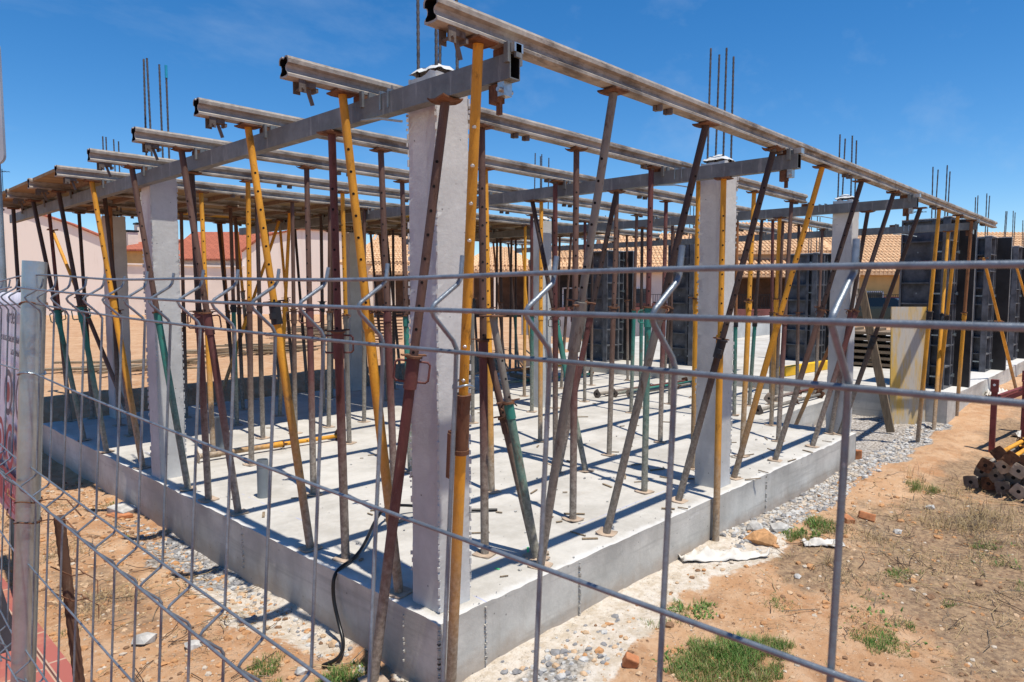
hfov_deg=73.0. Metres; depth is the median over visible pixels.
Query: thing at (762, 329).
foundation wall
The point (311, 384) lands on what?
steel prop
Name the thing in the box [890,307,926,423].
plywood sheet
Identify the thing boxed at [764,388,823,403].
steel prop
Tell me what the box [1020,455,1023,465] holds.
steel prop
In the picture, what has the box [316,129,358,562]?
steel prop
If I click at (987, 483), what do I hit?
steel prop
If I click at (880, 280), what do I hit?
house
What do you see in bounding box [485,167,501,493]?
steel prop
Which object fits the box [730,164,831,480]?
steel prop
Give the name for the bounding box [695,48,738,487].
concrete column
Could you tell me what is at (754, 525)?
stone
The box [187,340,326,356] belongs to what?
board heap
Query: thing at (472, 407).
steel prop
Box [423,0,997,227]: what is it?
long beam
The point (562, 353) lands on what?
steel prop
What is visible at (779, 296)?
steel prop
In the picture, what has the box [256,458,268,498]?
drain pipe
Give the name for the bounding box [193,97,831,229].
long beam
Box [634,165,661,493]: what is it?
steel prop
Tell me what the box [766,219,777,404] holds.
steel prop
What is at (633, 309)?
steel prop
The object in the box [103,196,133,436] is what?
steel prop
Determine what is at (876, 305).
parked car
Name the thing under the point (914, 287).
column mould
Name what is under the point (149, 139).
long beam
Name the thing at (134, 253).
house
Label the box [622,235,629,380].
steel prop
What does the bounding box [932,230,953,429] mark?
steel prop
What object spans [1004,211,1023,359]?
column mould
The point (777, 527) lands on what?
stone
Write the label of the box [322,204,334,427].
steel prop
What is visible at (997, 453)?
steel prop
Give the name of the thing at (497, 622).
concrete slab
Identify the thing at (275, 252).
party wall
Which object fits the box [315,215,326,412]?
steel prop
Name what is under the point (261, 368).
steel prop
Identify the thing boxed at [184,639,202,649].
stone
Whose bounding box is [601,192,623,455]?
steel prop
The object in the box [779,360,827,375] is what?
timber beam
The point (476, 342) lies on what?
steel prop
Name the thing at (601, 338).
column mould
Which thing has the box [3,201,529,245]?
long beam
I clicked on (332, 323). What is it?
steel prop
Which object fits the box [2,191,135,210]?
deck board
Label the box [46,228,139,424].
steel prop
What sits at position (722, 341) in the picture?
steel prop
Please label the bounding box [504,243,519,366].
steel prop
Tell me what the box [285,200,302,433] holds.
steel prop
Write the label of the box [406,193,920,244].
crossbeam
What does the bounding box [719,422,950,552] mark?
gravel
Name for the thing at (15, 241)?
steel prop
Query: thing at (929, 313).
steel prop
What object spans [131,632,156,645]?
stone
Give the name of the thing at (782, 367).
steel prop
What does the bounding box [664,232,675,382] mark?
steel prop
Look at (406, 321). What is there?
steel prop
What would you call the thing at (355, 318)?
concrete column
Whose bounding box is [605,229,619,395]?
steel prop
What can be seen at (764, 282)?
house
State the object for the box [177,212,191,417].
steel prop
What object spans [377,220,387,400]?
steel prop
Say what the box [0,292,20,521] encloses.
banner
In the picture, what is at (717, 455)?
steel prop
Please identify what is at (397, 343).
steel prop
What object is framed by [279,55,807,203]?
long beam
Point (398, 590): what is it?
steel prop
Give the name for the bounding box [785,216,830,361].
column mould
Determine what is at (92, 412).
steel prop
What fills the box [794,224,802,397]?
steel prop
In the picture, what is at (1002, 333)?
steel prop
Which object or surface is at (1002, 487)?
steel prop
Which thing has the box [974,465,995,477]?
steel prop
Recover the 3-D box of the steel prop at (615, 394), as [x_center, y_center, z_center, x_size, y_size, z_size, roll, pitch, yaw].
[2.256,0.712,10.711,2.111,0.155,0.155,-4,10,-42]
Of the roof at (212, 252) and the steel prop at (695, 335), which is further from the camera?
the roof at (212, 252)
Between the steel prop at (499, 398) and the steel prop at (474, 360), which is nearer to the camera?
the steel prop at (499, 398)
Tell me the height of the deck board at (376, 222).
0.070 m
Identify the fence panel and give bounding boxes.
[0,275,20,681]
[6,238,1023,681]
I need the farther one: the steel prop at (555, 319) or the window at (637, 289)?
the window at (637, 289)
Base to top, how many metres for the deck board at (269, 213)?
0.070 m
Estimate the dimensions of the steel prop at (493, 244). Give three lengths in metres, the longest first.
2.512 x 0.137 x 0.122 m
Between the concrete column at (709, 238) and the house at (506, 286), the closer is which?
the concrete column at (709, 238)
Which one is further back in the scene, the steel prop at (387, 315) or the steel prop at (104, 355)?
the steel prop at (104, 355)
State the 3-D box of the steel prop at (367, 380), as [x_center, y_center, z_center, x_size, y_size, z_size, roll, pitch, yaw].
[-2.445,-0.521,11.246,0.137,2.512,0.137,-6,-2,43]
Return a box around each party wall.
[3,207,104,314]
[127,263,244,314]
[241,229,348,313]
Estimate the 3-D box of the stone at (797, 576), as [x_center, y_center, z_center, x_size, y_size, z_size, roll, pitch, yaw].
[1.865,1.537,4.519,0.052,0.031,0.050,2,5,26]
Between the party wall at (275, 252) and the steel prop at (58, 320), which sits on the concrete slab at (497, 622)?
the steel prop at (58, 320)
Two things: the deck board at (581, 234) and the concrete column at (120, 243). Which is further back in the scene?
the deck board at (581, 234)
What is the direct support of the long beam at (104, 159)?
on the crossbeam at (501, 71)
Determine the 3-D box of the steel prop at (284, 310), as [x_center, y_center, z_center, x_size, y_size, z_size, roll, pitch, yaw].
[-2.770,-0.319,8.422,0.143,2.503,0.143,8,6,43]
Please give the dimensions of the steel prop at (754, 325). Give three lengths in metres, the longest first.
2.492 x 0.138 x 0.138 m
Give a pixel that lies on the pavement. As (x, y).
(65, 671)
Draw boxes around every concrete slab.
[43,366,855,681]
[519,333,1023,423]
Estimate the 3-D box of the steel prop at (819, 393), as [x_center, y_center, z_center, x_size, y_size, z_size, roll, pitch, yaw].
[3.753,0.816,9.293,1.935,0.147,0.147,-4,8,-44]
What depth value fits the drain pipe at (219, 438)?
6.55 m
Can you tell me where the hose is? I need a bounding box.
[322,504,496,667]
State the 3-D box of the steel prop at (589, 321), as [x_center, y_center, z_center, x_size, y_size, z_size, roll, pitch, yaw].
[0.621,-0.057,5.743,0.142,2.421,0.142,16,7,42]
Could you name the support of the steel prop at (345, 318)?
on the concrete slab at (497, 622)
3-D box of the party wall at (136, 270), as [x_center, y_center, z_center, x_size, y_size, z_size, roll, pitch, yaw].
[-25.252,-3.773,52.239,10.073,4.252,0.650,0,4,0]
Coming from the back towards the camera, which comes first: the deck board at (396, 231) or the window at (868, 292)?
the window at (868, 292)
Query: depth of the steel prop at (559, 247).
12.06 m
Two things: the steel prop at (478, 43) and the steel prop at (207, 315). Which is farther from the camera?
the steel prop at (207, 315)
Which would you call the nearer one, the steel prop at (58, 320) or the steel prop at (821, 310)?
the steel prop at (821, 310)
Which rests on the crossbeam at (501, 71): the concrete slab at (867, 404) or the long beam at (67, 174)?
the long beam at (67, 174)
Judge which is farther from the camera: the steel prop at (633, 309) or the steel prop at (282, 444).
the steel prop at (633, 309)
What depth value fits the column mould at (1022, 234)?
16.25 m
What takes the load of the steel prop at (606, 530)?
on the concrete slab at (497, 622)
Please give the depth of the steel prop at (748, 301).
6.50 m
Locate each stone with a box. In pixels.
[107,501,136,513]
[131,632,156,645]
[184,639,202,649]
[294,666,307,675]
[746,520,762,530]
[769,522,788,532]
[793,573,800,578]
[892,529,901,533]
[926,505,934,509]
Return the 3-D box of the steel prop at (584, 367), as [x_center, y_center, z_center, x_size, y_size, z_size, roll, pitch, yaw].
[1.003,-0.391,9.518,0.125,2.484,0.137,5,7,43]
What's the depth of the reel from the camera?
18.58 m
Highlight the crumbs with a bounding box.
[188,403,833,611]
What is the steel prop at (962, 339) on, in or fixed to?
on the ground at (958, 444)
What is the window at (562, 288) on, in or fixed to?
in the house at (564, 256)
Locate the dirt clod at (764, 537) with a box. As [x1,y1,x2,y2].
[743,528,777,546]
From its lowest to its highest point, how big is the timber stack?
0.950 m
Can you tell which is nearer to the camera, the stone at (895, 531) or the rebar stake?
the rebar stake
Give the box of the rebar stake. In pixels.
[50,514,98,681]
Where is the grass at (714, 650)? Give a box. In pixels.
[60,478,1023,681]
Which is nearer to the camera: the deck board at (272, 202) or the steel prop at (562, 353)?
the steel prop at (562, 353)
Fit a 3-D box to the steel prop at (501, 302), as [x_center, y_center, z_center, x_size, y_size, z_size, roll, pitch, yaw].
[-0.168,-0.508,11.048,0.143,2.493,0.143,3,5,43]
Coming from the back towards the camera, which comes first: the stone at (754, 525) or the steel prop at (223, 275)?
the steel prop at (223, 275)
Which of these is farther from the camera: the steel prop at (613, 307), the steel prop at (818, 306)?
the steel prop at (818, 306)
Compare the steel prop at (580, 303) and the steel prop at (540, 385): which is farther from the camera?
the steel prop at (540, 385)
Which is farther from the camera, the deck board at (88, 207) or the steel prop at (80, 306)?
the deck board at (88, 207)
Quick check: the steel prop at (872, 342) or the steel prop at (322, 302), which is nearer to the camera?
the steel prop at (872, 342)
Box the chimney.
[126,222,141,245]
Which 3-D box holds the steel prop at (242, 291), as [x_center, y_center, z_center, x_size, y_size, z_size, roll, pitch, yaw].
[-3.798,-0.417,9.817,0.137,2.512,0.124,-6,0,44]
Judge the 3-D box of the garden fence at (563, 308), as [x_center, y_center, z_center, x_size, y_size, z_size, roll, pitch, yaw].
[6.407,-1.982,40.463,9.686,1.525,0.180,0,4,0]
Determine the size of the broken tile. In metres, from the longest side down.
0.200 x 0.140 x 0.030 m
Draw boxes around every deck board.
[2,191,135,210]
[9,181,213,208]
[33,169,245,201]
[177,213,281,223]
[204,205,318,219]
[240,198,361,213]
[324,225,380,230]
[361,220,406,227]
[387,229,408,232]
[476,220,529,229]
[563,232,604,235]
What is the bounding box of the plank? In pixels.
[857,288,894,432]
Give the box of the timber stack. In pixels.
[853,327,889,366]
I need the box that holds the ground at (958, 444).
[0,314,1023,681]
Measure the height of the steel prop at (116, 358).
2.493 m
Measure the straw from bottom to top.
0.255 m
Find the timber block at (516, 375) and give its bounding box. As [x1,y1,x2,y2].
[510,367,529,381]
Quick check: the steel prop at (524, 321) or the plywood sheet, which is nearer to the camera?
the plywood sheet
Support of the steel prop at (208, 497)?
on the concrete slab at (497, 622)
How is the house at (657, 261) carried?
on the ground at (958, 444)
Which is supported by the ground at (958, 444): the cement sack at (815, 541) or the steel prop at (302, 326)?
the cement sack at (815, 541)
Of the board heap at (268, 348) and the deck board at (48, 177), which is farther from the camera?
the board heap at (268, 348)
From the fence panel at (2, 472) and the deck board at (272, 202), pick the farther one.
the deck board at (272, 202)
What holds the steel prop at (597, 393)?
on the concrete slab at (497, 622)
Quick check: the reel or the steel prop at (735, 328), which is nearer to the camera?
the steel prop at (735, 328)
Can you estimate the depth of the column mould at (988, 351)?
12.25 m
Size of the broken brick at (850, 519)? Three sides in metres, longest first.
0.130 x 0.070 x 0.050 m
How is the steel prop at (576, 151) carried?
on the concrete slab at (497, 622)
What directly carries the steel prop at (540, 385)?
on the concrete slab at (497, 622)
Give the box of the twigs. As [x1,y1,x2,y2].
[4,472,1023,681]
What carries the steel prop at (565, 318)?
on the concrete slab at (497, 622)
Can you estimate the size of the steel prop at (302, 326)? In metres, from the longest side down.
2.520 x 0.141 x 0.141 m
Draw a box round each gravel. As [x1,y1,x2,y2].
[115,515,638,681]
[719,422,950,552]
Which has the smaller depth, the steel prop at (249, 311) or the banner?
the banner
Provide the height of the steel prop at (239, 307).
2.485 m
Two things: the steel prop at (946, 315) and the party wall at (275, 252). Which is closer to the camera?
the steel prop at (946, 315)
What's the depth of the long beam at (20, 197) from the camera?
8.47 m
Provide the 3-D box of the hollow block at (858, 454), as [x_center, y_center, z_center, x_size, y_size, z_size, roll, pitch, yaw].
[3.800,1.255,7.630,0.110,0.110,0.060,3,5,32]
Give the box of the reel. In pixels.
[374,310,402,339]
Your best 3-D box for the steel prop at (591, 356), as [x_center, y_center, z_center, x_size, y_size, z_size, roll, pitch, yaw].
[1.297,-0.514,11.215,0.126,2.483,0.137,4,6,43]
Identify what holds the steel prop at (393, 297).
on the concrete slab at (497, 622)
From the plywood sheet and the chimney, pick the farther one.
the chimney
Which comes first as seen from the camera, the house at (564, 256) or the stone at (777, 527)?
the stone at (777, 527)
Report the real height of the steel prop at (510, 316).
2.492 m
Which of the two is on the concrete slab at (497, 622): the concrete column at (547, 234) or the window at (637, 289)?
the concrete column at (547, 234)
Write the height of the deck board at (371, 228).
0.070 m
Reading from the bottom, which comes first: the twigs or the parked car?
the twigs
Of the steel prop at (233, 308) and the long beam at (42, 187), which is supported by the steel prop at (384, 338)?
the long beam at (42, 187)
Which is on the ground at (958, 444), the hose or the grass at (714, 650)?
the grass at (714, 650)
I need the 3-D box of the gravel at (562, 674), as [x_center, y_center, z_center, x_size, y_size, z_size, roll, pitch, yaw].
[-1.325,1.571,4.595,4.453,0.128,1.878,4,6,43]
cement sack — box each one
[678,546,769,561]
[800,537,844,546]
[984,387,1007,396]
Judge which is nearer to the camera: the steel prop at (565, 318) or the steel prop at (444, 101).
the steel prop at (444, 101)
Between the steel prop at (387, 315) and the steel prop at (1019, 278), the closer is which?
the steel prop at (387, 315)
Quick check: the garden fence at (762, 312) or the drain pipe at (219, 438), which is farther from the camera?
the garden fence at (762, 312)
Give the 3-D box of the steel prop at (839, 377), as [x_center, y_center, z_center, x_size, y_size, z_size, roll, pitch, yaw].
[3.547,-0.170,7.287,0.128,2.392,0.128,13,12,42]
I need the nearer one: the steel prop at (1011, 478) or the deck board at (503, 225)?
the steel prop at (1011, 478)
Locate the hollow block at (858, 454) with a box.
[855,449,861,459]
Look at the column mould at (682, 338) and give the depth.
13.30 m
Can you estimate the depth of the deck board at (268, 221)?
9.44 m
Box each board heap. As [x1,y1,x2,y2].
[45,357,205,373]
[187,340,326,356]
[268,324,333,338]
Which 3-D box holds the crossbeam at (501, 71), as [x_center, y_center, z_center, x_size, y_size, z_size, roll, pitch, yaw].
[-3.039,-1.232,5.547,8.421,0.255,0.098,4,6,43]
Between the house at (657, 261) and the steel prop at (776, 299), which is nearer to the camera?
the steel prop at (776, 299)
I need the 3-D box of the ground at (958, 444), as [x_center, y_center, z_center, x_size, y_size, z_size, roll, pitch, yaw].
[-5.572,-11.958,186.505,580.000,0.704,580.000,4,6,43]
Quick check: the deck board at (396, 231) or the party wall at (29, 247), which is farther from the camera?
the party wall at (29, 247)
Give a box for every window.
[562,288,578,306]
[636,288,651,306]
[867,291,883,297]
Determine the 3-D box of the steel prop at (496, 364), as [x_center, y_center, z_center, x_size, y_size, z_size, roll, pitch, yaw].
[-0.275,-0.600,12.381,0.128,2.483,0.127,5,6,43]
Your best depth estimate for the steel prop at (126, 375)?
5.96 m
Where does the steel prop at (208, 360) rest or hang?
on the concrete slab at (497, 622)
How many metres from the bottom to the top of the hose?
0.462 m
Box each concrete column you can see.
[101,136,131,418]
[140,58,186,479]
[343,225,361,390]
[406,0,471,612]
[533,153,551,406]
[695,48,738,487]
[825,134,858,432]
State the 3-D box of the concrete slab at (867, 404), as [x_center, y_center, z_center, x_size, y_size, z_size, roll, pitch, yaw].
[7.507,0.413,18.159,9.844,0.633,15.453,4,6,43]
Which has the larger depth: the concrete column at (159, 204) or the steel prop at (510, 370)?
the steel prop at (510, 370)
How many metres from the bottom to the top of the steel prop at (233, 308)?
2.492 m
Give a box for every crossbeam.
[9,41,522,222]
[239,147,803,234]
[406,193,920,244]
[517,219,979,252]
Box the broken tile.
[106,512,132,518]
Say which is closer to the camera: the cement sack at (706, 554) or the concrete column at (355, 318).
the cement sack at (706, 554)
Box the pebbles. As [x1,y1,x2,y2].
[0,474,1023,681]
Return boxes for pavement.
[0,575,72,681]
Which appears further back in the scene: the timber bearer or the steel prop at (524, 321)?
the steel prop at (524, 321)
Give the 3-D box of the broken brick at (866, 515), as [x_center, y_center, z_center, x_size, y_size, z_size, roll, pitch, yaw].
[2.881,1.424,5.616,0.120,0.060,0.090,13,-8,23]
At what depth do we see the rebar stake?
1.60 m
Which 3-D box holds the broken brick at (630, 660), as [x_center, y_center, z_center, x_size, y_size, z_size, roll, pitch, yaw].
[0.588,1.588,3.428,0.070,0.060,0.050,22,20,1]
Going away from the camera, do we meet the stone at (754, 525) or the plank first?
the stone at (754, 525)
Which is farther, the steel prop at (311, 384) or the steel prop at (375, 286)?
the steel prop at (375, 286)
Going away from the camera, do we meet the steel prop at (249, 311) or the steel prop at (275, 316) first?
the steel prop at (275, 316)
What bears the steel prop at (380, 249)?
on the concrete slab at (497, 622)
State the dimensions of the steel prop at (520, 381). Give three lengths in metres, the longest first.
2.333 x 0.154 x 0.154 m
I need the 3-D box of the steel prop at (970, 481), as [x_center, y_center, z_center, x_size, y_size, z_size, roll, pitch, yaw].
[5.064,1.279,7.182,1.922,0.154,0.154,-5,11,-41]
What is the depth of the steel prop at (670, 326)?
9.33 m
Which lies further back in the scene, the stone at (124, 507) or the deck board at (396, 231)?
the deck board at (396, 231)
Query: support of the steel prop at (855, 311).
on the concrete slab at (497, 622)
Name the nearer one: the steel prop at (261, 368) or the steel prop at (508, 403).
the steel prop at (508, 403)
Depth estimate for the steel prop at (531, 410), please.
8.72 m
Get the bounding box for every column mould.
[586,216,633,361]
[667,206,694,365]
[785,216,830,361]
[898,165,977,389]
[971,193,1012,371]
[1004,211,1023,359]
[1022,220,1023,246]
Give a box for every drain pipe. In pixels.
[214,416,224,450]
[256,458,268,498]
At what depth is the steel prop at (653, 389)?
10.44 m
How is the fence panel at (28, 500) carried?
on the pavement
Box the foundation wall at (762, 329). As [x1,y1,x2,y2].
[521,315,781,337]
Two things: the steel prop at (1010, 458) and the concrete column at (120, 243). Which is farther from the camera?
the concrete column at (120, 243)
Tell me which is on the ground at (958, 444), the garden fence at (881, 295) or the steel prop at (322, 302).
the garden fence at (881, 295)
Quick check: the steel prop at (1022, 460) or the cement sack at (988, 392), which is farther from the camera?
the cement sack at (988, 392)
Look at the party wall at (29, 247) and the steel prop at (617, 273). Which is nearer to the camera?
the steel prop at (617, 273)
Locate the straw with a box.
[0,459,1023,681]
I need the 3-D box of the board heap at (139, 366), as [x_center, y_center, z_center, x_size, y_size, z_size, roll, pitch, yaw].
[-6.641,0.399,12.053,2.088,0.187,2.740,4,6,43]
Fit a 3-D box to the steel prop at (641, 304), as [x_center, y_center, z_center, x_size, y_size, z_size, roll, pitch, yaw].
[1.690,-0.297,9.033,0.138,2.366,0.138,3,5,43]
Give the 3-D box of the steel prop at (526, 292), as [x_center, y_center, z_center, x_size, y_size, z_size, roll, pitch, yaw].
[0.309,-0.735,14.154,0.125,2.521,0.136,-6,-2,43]
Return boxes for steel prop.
[7,207,20,291]
[25,199,90,440]
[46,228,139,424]
[47,214,75,421]
[51,189,114,452]
[72,211,96,418]
[83,179,150,469]
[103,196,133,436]
[108,206,125,426]
[121,164,196,490]
[170,146,248,515]
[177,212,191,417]
[181,171,219,502]
[196,190,217,456]
[197,429,336,462]
[214,219,283,405]
[214,222,239,400]
[219,222,240,401]
[223,205,242,425]
[233,216,247,409]
[233,224,257,399]
[234,122,322,552]
[239,180,255,465]
[251,196,269,438]
[267,232,279,396]
[274,211,295,416]
[279,231,297,394]
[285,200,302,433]
[295,228,307,392]
[296,164,322,495]
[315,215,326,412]
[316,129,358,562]
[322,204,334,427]
[326,88,412,598]
[326,249,335,397]
[338,190,356,444]
[357,208,370,422]
[358,93,462,681]
[366,350,370,385]
[368,233,384,383]
[369,147,403,521]
[375,234,381,270]
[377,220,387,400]
[387,234,401,381]
[388,228,398,389]
[393,180,411,472]
[446,34,498,681]
[469,364,560,374]
[470,207,478,423]
[472,123,495,558]
[474,290,478,371]
[474,340,477,390]
[476,356,548,557]
[479,315,549,562]
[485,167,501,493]
[492,242,505,366]
[495,238,498,376]
[497,230,503,386]
[499,370,593,384]
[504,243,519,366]
[507,238,515,374]
[514,239,519,373]
[518,244,529,348]
[520,224,529,396]
[524,199,594,471]
[526,214,536,412]
[527,86,629,569]
[533,200,548,441]
[547,217,560,408]
[548,180,563,464]
[558,233,572,388]
[558,236,561,348]
[559,189,625,475]
[561,145,587,521]
[579,221,588,401]
[588,232,596,385]
[593,377,687,397]
[595,121,719,536]
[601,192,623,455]
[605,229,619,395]
[613,380,691,397]
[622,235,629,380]
[625,214,642,413]
[626,382,691,396]
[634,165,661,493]
[638,227,646,408]
[654,200,672,442]
[664,225,673,403]
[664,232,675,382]
[672,145,785,503]
[688,181,700,469]
[713,176,733,541]
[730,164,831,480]
[731,221,738,415]
[733,190,758,457]
[747,219,763,405]
[755,389,824,414]
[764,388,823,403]
[765,216,786,425]
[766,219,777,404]
[767,179,870,461]
[771,199,798,441]
[774,222,787,401]
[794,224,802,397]
[794,336,828,424]
[805,190,900,447]
[812,228,824,393]
[823,210,874,434]
[833,207,927,435]
[915,207,945,442]
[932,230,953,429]
[939,214,963,391]
[955,219,976,415]
[963,467,996,487]
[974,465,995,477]
[976,445,1023,473]
[979,257,1016,388]
[981,463,1019,489]
[987,461,1019,482]
[989,437,1023,461]
[994,481,1011,493]
[995,454,1023,473]
[1001,448,1023,466]
[1005,473,1020,484]
[1009,462,1023,479]
[1009,483,1023,499]
[1015,268,1023,294]
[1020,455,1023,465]
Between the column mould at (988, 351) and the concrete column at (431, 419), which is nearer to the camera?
the concrete column at (431, 419)
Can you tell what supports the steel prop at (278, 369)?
on the concrete slab at (497, 622)
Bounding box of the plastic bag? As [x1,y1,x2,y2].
[1011,430,1020,437]
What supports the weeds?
on the ground at (958, 444)
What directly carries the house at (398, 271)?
on the ground at (958, 444)
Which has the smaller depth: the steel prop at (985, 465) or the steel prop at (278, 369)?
the steel prop at (985, 465)
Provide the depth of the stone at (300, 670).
3.38 m
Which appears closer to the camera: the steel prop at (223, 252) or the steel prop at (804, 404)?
the steel prop at (804, 404)
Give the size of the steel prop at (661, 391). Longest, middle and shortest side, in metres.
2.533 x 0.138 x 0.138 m
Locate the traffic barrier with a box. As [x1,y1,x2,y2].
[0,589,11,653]
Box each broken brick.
[622,651,638,668]
[844,514,854,523]
[858,511,875,521]
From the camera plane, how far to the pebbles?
4.16 m
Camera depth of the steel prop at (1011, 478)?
6.35 m
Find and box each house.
[127,239,179,262]
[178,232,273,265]
[340,234,409,316]
[474,246,529,316]
[551,245,601,306]
[596,233,694,306]
[694,222,859,308]
[823,232,1023,297]
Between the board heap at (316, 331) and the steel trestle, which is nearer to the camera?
the steel trestle
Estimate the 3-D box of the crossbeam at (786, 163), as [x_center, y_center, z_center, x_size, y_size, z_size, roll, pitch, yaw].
[-1.037,-1.366,7.406,8.171,0.255,0.098,4,6,43]
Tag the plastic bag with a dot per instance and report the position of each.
(1017, 434)
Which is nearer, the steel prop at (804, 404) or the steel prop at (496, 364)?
the steel prop at (804, 404)
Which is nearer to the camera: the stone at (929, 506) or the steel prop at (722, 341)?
the steel prop at (722, 341)
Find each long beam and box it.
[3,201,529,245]
[5,189,572,243]
[27,178,613,240]
[54,165,659,238]
[87,148,694,234]
[131,126,776,233]
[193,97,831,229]
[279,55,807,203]
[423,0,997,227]
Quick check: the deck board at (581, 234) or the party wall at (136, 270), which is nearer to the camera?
the deck board at (581, 234)
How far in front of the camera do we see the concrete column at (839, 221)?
7.37 m
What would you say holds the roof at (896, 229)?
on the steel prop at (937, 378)
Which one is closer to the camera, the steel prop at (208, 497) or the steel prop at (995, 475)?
the steel prop at (208, 497)
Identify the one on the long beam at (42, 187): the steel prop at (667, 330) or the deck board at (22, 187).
the deck board at (22, 187)
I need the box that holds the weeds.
[127,518,1019,681]
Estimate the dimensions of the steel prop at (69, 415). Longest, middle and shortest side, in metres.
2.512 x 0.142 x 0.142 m
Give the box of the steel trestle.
[988,370,1023,451]
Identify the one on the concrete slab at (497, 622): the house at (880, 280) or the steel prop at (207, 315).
the steel prop at (207, 315)
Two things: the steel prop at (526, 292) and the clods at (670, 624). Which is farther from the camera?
the steel prop at (526, 292)
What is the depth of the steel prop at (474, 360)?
10.64 m
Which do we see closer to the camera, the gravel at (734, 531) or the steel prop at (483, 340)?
the steel prop at (483, 340)
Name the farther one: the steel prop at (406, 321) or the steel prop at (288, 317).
the steel prop at (288, 317)
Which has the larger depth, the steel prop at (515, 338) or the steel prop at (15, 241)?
the steel prop at (515, 338)
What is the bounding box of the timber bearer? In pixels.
[978,479,1022,487]
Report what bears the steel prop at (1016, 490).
on the ground at (958, 444)
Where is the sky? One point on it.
(919, 86)
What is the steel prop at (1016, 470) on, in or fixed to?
on the steel prop at (1011, 478)
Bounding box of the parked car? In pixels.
[857,297,898,319]
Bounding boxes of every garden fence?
[559,294,666,313]
[737,294,781,315]
[867,294,898,297]
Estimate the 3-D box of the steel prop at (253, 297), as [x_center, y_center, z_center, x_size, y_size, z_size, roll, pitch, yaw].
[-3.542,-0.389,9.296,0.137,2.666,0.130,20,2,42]
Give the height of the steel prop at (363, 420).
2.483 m
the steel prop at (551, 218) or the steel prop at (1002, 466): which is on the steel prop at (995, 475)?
the steel prop at (1002, 466)
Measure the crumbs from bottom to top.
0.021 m
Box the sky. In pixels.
[0,0,1023,259]
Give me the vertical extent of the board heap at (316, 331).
0.433 m
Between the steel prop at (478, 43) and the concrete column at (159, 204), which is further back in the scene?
the concrete column at (159, 204)
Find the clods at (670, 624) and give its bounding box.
[0,476,1023,681]

